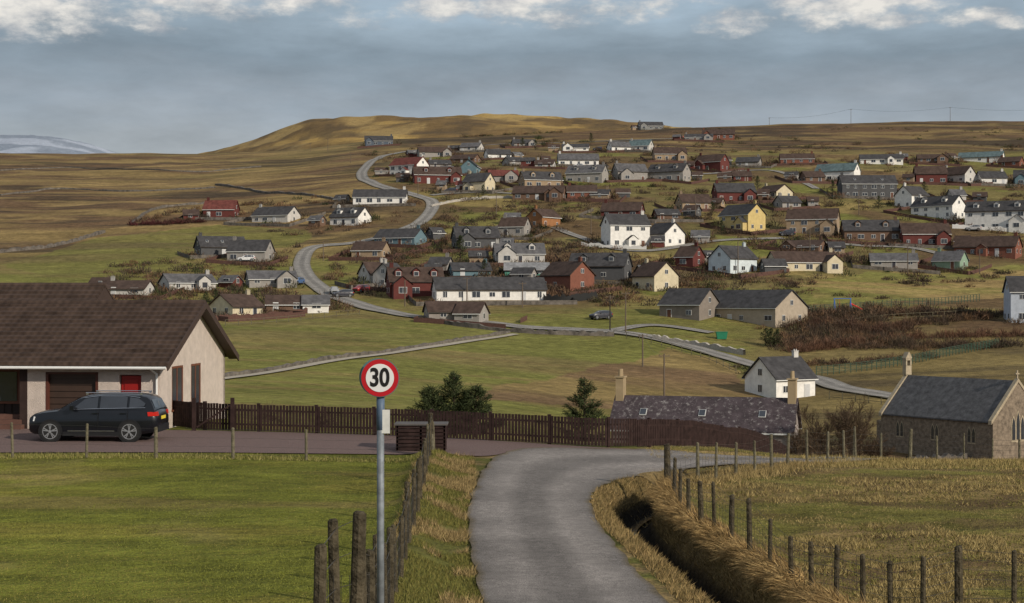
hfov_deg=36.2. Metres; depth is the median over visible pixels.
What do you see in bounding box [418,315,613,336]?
stone dyke
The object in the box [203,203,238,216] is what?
walls
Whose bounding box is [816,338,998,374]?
green fence
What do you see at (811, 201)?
garden shed
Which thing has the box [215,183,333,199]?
stone dyke
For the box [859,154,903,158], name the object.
roof
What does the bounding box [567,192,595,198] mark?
walls
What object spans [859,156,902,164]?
walls
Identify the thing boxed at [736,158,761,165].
walls
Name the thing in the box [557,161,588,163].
windows
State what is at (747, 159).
roof
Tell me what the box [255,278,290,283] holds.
windows
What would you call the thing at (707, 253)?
garden shed
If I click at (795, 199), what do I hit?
roof
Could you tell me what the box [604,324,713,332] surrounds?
lane
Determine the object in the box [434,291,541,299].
window frames
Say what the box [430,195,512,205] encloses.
stone dyke
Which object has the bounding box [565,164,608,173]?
roof
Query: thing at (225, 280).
garden shed
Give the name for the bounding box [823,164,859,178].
walls
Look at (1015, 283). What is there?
roof
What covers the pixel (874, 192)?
window frames
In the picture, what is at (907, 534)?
field grass
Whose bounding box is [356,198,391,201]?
windows
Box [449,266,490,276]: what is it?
walls
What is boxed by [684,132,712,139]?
cottage
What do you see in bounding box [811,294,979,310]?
green fence
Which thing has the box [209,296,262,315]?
walls
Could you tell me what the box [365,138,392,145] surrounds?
walls
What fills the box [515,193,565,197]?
windows
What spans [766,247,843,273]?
cream bungalow
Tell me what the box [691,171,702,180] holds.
garden shed
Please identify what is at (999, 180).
walls
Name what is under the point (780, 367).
roof
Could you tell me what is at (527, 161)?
garden shed
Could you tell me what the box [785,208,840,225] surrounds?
roof
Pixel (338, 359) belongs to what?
field path
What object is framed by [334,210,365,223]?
windows
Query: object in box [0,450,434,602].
lawn grass
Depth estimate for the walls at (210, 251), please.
398.19 m
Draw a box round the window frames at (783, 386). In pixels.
[758,368,809,396]
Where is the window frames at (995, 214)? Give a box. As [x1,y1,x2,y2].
[968,203,1023,226]
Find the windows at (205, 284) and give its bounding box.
[163,282,207,287]
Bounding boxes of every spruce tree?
[405,370,507,435]
[560,376,606,441]
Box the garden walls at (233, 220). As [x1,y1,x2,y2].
[177,148,1023,305]
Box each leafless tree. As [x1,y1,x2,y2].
[785,419,853,456]
[789,423,818,456]
[795,405,889,455]
[800,434,863,456]
[820,395,872,455]
[859,438,896,458]
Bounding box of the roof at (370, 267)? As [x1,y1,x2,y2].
[357,261,380,273]
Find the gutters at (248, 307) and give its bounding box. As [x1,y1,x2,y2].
[233,307,264,307]
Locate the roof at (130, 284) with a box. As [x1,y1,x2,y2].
[106,280,155,289]
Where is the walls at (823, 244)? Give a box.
[780,241,826,250]
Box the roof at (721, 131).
[702,129,734,135]
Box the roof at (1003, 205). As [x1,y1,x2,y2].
[964,200,1023,221]
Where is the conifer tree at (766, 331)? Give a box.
[759,328,773,345]
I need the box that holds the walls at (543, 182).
[518,172,562,185]
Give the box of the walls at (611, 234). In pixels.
[601,216,649,245]
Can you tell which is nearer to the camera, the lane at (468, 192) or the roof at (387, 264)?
the roof at (387, 264)
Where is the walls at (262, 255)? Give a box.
[227,242,273,261]
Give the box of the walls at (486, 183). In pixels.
[463,174,494,189]
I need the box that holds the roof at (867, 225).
[839,220,899,231]
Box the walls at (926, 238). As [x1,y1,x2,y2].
[900,228,950,245]
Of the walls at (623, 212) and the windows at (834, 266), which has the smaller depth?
the windows at (834, 266)
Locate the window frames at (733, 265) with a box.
[712,252,753,270]
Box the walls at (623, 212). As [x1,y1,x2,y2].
[601,204,643,215]
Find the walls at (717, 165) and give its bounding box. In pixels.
[695,155,728,170]
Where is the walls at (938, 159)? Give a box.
[916,153,947,163]
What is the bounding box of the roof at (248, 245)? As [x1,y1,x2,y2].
[225,239,275,251]
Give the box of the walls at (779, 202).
[773,197,800,207]
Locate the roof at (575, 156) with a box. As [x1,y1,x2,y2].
[557,153,599,159]
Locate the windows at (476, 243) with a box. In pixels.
[452,230,489,246]
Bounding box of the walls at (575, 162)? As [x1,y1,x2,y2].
[557,160,598,164]
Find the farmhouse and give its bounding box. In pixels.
[638,120,663,129]
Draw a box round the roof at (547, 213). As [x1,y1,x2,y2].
[526,208,561,217]
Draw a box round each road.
[293,151,891,397]
[466,447,883,602]
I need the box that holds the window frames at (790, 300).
[716,300,799,320]
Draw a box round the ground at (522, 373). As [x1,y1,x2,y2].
[0,113,1023,602]
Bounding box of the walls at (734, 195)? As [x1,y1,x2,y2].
[712,186,755,200]
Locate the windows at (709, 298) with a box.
[686,298,710,314]
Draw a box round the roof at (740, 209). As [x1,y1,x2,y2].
[718,203,766,222]
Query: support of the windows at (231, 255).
attached to the walls at (262, 255)
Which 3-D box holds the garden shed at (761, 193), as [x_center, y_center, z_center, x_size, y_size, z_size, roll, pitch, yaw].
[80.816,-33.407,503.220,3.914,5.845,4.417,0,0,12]
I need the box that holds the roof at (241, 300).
[208,294,264,306]
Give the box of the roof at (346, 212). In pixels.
[328,207,371,217]
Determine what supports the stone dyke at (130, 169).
on the ground at (522, 373)
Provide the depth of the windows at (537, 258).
376.33 m
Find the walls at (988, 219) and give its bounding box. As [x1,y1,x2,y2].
[965,201,1023,232]
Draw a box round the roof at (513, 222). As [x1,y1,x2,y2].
[498,217,531,226]
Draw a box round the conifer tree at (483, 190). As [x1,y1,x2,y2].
[478,184,487,194]
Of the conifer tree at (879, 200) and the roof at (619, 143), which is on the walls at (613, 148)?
the roof at (619, 143)
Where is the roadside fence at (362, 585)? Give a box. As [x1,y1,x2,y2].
[313,413,433,602]
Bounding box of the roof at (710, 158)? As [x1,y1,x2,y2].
[695,154,729,164]
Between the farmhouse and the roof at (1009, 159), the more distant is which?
the farmhouse
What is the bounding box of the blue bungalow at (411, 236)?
[373,224,427,244]
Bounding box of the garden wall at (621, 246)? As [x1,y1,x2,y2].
[581,242,646,248]
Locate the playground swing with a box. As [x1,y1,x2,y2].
[833,298,860,308]
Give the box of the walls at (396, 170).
[390,158,428,173]
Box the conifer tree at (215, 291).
[211,288,217,298]
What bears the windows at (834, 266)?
in the cream bungalow at (829, 261)
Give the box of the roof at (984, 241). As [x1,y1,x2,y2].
[953,235,1022,247]
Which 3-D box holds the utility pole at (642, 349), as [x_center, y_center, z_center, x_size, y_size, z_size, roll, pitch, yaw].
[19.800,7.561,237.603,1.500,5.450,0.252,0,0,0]
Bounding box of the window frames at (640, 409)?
[639,409,795,425]
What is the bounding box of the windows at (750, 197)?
[714,188,752,199]
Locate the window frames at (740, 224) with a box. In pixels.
[722,209,761,228]
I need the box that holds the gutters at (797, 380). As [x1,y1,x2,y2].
[741,378,818,380]
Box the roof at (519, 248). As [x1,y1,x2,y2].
[492,242,545,254]
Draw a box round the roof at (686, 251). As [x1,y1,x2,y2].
[673,246,706,257]
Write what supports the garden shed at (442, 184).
on the ground at (522, 373)
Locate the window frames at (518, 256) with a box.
[494,249,533,261]
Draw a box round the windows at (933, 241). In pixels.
[900,229,946,243]
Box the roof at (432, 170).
[411,166,462,176]
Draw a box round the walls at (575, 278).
[544,262,593,290]
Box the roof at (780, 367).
[742,356,817,379]
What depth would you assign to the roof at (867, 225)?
427.38 m
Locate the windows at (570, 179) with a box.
[568,167,605,180]
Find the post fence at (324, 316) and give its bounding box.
[225,309,359,325]
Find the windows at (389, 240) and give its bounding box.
[376,239,421,242]
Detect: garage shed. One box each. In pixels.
[182,209,199,219]
[691,230,709,242]
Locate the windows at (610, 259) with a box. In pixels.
[582,257,628,276]
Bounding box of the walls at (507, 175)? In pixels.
[493,170,517,182]
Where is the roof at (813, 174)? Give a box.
[798,171,825,178]
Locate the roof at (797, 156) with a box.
[779,153,814,158]
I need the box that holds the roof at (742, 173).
[731,171,752,175]
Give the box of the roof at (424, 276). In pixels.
[384,267,443,284]
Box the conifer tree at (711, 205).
[708,201,717,213]
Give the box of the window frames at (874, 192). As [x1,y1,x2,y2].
[846,185,893,197]
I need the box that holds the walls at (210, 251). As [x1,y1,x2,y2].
[194,239,226,254]
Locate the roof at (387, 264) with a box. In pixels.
[371,262,399,275]
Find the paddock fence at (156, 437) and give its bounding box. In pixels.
[1,422,428,459]
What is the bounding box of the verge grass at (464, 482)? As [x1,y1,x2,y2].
[0,445,1023,602]
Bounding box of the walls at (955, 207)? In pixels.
[911,196,964,219]
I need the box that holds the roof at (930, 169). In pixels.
[912,166,947,173]
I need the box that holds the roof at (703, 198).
[674,194,711,203]
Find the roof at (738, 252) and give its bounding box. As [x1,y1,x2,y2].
[707,245,758,258]
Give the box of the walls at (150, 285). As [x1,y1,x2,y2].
[109,282,154,294]
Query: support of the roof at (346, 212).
on the walls at (361, 217)
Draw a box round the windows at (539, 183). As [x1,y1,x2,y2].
[519,174,559,185]
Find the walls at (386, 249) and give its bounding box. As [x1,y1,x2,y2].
[352,243,390,256]
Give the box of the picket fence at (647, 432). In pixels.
[172,398,786,454]
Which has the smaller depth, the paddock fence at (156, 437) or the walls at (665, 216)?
the paddock fence at (156, 437)
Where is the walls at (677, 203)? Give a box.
[675,195,710,209]
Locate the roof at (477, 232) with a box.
[450,226,500,239]
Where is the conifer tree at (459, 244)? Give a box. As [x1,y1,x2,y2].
[452,235,468,261]
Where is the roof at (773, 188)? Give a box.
[761,184,793,192]
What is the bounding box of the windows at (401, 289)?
[386,272,435,292]
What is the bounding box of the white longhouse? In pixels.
[430,277,547,300]
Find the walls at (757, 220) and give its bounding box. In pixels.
[719,205,764,231]
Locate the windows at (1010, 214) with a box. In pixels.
[968,203,1023,226]
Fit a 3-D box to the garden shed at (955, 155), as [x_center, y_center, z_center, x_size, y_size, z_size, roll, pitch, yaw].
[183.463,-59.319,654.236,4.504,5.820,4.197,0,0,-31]
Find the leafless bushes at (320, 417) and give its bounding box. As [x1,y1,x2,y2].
[256,402,818,454]
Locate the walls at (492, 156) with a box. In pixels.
[484,151,510,157]
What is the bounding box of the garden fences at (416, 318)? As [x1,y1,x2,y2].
[112,139,1023,327]
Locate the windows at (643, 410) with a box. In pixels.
[640,408,795,446]
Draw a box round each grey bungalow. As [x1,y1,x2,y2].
[244,266,297,287]
[868,249,918,268]
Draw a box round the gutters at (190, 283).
[157,283,217,283]
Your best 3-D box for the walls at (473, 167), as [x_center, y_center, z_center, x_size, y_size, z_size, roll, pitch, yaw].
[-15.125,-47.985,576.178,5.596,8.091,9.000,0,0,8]
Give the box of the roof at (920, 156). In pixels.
[916,154,948,158]
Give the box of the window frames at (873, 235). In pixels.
[842,223,896,238]
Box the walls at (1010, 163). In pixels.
[998,158,1023,165]
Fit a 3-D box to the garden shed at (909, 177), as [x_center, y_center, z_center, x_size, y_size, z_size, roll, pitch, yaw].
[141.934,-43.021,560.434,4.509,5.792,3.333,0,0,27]
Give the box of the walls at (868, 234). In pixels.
[841,221,899,242]
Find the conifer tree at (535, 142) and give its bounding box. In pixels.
[531,140,538,149]
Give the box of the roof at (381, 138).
[364,136,392,141]
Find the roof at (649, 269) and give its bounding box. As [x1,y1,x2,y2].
[630,262,680,276]
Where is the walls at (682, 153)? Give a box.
[652,150,686,160]
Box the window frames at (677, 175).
[656,165,689,179]
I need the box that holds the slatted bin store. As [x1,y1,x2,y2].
[394,421,448,450]
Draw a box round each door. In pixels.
[50,374,94,408]
[122,376,140,391]
[805,384,809,396]
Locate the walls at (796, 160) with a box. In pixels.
[779,159,813,162]
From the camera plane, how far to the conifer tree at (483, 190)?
506.55 m
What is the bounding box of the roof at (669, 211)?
[651,209,680,215]
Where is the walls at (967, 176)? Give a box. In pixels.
[947,167,975,182]
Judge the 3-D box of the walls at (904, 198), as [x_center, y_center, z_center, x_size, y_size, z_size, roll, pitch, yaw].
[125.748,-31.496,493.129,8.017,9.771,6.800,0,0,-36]
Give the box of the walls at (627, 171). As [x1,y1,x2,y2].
[612,165,647,179]
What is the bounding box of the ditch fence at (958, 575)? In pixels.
[664,443,1023,602]
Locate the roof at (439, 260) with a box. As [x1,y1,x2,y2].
[427,257,452,263]
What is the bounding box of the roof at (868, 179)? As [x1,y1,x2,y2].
[836,175,897,184]
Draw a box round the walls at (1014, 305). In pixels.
[1004,280,1023,322]
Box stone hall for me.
[657,288,719,320]
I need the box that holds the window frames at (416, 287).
[387,271,436,292]
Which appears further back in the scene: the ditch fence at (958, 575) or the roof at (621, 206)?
the roof at (621, 206)
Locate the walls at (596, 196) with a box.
[590,192,610,198]
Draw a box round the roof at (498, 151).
[483,149,511,155]
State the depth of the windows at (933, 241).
421.08 m
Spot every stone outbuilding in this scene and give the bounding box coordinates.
[422,301,456,319]
[452,302,490,321]
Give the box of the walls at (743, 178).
[733,176,751,180]
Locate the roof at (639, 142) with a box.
[629,139,653,145]
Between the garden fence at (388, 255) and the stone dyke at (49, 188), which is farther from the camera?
the stone dyke at (49, 188)
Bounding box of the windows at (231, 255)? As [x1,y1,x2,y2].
[230,246,270,258]
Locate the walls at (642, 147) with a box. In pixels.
[632,141,653,149]
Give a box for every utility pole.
[463,277,470,300]
[519,282,525,307]
[606,295,613,329]
[621,292,629,331]
[638,334,642,366]
[659,354,664,395]
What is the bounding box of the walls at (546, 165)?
[535,161,555,166]
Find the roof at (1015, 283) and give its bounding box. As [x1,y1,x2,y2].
[1002,276,1023,292]
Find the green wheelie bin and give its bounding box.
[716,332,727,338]
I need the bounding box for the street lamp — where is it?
[404,279,411,305]
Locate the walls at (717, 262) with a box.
[709,247,756,273]
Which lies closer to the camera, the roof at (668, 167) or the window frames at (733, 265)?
the window frames at (733, 265)
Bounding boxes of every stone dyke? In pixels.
[0,166,260,171]
[0,186,215,195]
[0,230,104,252]
[131,202,203,222]
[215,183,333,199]
[225,331,509,376]
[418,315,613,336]
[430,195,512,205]
[652,334,745,354]
[906,453,972,459]
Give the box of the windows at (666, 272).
[646,270,667,286]
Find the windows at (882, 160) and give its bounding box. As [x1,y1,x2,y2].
[871,159,900,161]
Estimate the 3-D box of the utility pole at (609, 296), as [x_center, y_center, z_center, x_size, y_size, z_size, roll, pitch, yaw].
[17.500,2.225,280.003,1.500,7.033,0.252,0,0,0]
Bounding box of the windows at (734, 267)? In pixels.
[712,253,744,269]
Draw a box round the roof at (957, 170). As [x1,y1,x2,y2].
[947,166,976,174]
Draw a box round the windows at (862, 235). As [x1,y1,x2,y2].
[842,223,897,238]
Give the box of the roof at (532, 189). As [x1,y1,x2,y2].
[512,185,566,194]
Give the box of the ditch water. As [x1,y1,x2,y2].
[629,514,653,535]
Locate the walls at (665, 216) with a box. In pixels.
[652,210,679,218]
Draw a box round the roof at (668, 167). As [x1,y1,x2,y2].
[648,163,691,171]
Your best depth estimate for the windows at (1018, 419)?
161.09 m
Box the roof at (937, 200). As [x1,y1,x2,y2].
[910,195,965,206]
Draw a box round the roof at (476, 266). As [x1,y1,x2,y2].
[447,262,492,270]
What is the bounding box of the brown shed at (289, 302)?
[265,295,302,311]
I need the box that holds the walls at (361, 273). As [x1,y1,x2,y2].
[358,264,372,283]
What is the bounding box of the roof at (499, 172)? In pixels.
[487,170,518,175]
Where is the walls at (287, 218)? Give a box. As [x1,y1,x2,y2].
[252,207,299,221]
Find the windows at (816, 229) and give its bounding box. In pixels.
[790,220,837,231]
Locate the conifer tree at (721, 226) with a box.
[717,219,726,234]
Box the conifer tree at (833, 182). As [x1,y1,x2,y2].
[827,180,836,194]
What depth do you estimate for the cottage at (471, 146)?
705.69 m
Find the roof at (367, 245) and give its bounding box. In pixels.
[350,241,391,250]
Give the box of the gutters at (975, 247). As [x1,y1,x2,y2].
[952,246,1022,247]
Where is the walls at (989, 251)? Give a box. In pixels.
[954,239,1021,258]
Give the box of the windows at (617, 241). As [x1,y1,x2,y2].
[603,220,644,244]
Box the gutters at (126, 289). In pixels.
[108,289,144,289]
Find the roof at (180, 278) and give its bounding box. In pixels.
[158,273,217,282]
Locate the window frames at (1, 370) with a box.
[0,363,200,411]
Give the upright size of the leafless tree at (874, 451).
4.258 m
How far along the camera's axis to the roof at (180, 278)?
336.99 m
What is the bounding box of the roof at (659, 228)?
[650,222,686,234]
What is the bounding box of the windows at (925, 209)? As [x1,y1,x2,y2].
[914,199,959,215]
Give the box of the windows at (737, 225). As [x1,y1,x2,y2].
[722,210,761,228]
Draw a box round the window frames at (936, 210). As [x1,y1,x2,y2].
[914,198,962,216]
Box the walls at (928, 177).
[913,170,946,182]
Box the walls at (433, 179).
[412,167,461,183]
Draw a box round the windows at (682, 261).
[680,252,699,263]
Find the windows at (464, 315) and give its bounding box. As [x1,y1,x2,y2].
[463,313,484,318]
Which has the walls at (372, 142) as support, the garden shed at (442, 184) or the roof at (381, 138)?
the roof at (381, 138)
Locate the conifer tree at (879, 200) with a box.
[872,195,883,208]
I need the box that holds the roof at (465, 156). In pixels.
[449,154,481,159]
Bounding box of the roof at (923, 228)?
[898,223,951,236]
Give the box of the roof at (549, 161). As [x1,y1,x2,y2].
[534,159,555,163]
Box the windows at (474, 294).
[443,292,541,296]
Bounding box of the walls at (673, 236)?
[650,223,684,246]
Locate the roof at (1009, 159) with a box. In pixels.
[997,156,1023,161]
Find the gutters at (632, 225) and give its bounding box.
[599,225,650,226]
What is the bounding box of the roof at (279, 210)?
[251,206,301,215]
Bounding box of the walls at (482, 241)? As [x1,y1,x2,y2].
[452,227,499,248]
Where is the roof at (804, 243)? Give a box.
[779,240,826,246]
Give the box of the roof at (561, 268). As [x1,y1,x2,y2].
[539,261,595,275]
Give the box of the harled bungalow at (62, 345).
[0,283,238,428]
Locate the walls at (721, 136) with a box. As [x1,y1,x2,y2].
[704,131,733,139]
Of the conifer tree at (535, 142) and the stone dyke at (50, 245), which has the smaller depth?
the stone dyke at (50, 245)
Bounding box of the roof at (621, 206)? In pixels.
[600,202,645,211]
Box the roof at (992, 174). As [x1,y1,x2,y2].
[977,171,1007,177]
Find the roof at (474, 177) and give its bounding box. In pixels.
[462,172,495,185]
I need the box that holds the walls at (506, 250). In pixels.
[493,243,544,262]
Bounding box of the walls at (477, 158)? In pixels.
[452,155,480,162]
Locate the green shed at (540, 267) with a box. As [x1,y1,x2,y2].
[504,262,549,275]
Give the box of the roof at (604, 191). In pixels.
[589,189,611,194]
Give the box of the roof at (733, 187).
[711,183,756,193]
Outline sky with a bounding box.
[0,0,1023,153]
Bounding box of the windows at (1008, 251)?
[957,242,1018,252]
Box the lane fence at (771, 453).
[671,426,856,478]
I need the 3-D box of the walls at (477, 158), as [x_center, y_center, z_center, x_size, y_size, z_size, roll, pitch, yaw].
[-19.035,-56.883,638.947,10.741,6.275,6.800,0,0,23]
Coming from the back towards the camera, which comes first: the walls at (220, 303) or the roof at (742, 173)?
the roof at (742, 173)
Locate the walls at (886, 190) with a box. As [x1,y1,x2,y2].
[837,177,896,197]
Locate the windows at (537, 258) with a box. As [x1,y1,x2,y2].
[493,246,539,260]
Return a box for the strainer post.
[431,422,434,449]
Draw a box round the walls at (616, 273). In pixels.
[581,254,631,280]
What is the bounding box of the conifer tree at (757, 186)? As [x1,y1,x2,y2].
[755,176,761,188]
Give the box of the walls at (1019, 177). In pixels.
[1014,174,1023,183]
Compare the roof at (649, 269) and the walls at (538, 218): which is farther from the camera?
the walls at (538, 218)
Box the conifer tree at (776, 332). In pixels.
[762,328,783,346]
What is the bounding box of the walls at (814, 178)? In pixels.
[799,173,824,180]
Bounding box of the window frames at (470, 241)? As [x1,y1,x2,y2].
[455,229,491,247]
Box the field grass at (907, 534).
[641,446,1023,602]
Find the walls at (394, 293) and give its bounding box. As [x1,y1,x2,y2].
[386,268,437,298]
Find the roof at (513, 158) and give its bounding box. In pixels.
[501,157,519,162]
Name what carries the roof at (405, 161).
on the walls at (396, 170)
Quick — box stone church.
[877,352,1023,459]
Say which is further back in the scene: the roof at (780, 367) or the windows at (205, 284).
the windows at (205, 284)
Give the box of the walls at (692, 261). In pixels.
[675,248,704,266]
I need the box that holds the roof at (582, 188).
[566,185,596,191]
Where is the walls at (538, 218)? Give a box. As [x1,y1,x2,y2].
[527,209,559,228]
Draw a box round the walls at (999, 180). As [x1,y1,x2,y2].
[976,173,1006,183]
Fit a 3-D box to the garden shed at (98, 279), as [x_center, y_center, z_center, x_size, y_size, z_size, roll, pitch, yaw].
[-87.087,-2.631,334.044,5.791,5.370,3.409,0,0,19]
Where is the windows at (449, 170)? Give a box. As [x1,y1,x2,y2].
[417,169,456,181]
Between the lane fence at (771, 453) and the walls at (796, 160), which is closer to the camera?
the lane fence at (771, 453)
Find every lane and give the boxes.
[429,192,615,195]
[490,138,683,144]
[551,227,782,250]
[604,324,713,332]
[609,170,818,188]
[826,242,969,259]
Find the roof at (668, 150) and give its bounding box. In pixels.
[651,147,687,155]
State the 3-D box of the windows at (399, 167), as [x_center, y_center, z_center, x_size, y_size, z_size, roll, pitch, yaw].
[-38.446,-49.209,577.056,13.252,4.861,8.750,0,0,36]
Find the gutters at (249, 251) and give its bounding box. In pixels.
[231,251,275,252]
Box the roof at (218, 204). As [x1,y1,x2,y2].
[202,200,239,210]
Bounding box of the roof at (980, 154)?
[958,151,1004,157]
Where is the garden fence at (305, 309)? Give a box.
[215,305,329,319]
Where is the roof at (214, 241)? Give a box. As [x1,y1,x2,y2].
[193,236,244,247]
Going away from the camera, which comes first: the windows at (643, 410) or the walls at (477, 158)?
the windows at (643, 410)
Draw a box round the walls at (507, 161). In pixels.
[502,158,520,165]
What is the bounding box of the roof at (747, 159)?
[735,157,761,161]
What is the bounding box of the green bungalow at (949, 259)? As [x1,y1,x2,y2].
[931,247,969,268]
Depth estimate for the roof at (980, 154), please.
653.37 m
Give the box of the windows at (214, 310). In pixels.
[213,308,242,313]
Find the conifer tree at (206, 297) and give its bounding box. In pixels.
[201,292,211,303]
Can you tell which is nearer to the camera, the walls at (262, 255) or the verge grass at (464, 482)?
the verge grass at (464, 482)
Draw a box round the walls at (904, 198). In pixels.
[895,187,928,206]
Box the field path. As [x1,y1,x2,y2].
[225,333,516,378]
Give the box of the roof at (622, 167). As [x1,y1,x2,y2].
[612,163,648,173]
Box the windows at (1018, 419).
[896,413,1023,442]
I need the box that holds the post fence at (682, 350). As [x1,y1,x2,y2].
[614,330,735,370]
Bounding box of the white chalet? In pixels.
[301,295,329,312]
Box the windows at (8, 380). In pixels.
[0,365,198,401]
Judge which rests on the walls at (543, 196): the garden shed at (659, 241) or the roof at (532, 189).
the roof at (532, 189)
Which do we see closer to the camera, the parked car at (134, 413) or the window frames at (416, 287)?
the parked car at (134, 413)
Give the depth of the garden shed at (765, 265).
365.32 m
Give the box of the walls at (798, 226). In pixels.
[786,212,839,236]
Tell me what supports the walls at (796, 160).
on the ground at (522, 373)
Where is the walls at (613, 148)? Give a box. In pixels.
[607,143,630,149]
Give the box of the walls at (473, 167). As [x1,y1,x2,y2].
[461,160,479,172]
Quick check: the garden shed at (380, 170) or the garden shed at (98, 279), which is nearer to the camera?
the garden shed at (98, 279)
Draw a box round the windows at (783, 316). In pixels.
[716,300,800,320]
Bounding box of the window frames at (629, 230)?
[605,223,644,246]
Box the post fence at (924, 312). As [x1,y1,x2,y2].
[827,307,1003,323]
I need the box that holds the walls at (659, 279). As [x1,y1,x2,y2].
[632,263,677,291]
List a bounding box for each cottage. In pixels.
[352,186,408,203]
[427,158,451,166]
[459,140,484,150]
[511,137,535,145]
[561,142,588,150]
[610,369,801,450]
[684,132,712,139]
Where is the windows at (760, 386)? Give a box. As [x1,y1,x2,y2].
[758,369,787,391]
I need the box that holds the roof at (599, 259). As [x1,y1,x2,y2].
[569,252,632,266]
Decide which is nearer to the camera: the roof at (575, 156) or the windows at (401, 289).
the windows at (401, 289)
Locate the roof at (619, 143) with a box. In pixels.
[606,141,631,147]
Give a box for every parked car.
[29,390,168,441]
[237,255,254,260]
[297,277,304,284]
[329,286,339,293]
[332,289,353,296]
[352,284,369,291]
[444,188,456,190]
[589,310,612,318]
[778,230,795,235]
[965,225,981,230]
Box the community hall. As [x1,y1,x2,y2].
[713,289,809,327]
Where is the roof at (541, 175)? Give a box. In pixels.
[517,171,563,180]
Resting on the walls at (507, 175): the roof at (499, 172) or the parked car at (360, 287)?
the roof at (499, 172)
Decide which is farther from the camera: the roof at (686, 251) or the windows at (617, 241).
the windows at (617, 241)
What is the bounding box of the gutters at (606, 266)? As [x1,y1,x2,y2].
[588,266,624,266]
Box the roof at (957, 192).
[946,189,966,194]
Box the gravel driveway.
[0,429,625,455]
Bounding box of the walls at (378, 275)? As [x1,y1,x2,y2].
[373,264,385,286]
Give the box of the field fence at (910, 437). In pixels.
[852,429,1023,459]
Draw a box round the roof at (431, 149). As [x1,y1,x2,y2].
[416,147,451,152]
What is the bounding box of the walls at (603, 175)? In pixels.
[566,165,607,182]
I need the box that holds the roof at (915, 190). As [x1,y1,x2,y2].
[893,185,929,195]
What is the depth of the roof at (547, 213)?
439.92 m
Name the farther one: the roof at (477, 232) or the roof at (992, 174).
the roof at (992, 174)
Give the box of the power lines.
[472,107,978,353]
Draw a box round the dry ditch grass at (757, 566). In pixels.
[589,468,889,602]
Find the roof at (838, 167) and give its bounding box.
[814,162,860,171]
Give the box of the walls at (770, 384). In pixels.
[745,359,814,397]
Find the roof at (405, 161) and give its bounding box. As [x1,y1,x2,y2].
[389,156,429,169]
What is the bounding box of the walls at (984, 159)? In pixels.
[958,153,1003,162]
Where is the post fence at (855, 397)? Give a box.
[829,391,888,403]
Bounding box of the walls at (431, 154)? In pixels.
[417,149,451,156]
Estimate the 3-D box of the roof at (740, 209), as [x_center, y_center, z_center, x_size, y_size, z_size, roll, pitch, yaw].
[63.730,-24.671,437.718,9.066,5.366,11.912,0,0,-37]
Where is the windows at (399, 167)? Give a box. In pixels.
[391,161,423,173]
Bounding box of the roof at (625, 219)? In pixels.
[600,213,650,239]
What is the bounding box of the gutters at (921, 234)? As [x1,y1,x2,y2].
[902,234,950,234]
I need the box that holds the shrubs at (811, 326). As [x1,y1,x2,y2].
[98,126,1023,373]
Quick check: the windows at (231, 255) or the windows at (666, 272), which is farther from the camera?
the windows at (231, 255)
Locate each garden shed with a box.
[88,277,116,282]
[217,275,244,287]
[307,215,326,226]
[333,194,351,203]
[374,167,388,173]
[395,173,409,181]
[405,150,416,156]
[424,264,442,266]
[425,227,445,239]
[435,180,447,189]
[450,145,459,150]
[468,250,488,261]
[500,238,514,242]
[504,212,520,216]
[509,267,537,276]
[511,152,523,156]
[520,157,535,165]
[540,156,550,159]
[548,144,559,150]
[615,188,630,196]
[630,125,637,129]
[650,236,664,246]
[672,134,681,139]
[682,205,702,216]
[686,161,694,167]
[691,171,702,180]
[703,250,713,261]
[711,198,725,207]
[717,172,732,181]
[757,189,769,199]
[758,258,787,272]
[784,171,799,179]
[806,197,818,205]
[826,241,845,253]
[896,153,908,159]
[902,173,915,181]
[947,153,958,159]
[953,235,970,241]
[972,192,987,200]
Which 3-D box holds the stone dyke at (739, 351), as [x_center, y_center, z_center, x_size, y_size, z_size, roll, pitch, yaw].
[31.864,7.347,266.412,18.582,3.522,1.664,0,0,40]
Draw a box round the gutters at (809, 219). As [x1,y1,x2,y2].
[793,219,840,220]
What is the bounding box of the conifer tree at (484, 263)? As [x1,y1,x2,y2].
[480,259,489,273]
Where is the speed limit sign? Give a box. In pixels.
[359,358,398,602]
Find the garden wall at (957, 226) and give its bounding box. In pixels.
[952,224,1008,231]
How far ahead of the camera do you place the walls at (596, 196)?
496.14 m
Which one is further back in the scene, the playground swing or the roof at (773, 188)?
the roof at (773, 188)
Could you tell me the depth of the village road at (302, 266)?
317.47 m
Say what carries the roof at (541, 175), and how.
on the walls at (543, 182)
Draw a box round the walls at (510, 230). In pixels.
[499,220,530,235]
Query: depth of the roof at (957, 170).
565.60 m
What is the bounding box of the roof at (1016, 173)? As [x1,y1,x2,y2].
[1013,170,1023,178]
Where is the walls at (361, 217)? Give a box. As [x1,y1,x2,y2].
[330,208,370,225]
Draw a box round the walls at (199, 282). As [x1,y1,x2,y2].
[159,275,215,290]
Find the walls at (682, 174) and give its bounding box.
[648,164,690,180]
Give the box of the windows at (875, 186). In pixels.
[839,178,893,195]
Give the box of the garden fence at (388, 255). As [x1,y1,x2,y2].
[385,248,430,256]
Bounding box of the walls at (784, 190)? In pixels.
[770,185,792,197]
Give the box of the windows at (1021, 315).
[1005,285,1023,318]
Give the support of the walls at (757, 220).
on the ground at (522, 373)
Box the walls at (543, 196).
[513,187,565,201]
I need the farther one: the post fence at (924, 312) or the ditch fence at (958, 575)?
the post fence at (924, 312)
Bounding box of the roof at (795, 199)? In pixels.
[772,195,801,203]
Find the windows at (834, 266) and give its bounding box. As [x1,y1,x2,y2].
[786,264,837,268]
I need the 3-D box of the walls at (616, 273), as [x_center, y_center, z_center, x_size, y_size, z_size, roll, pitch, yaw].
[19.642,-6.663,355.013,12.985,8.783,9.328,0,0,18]

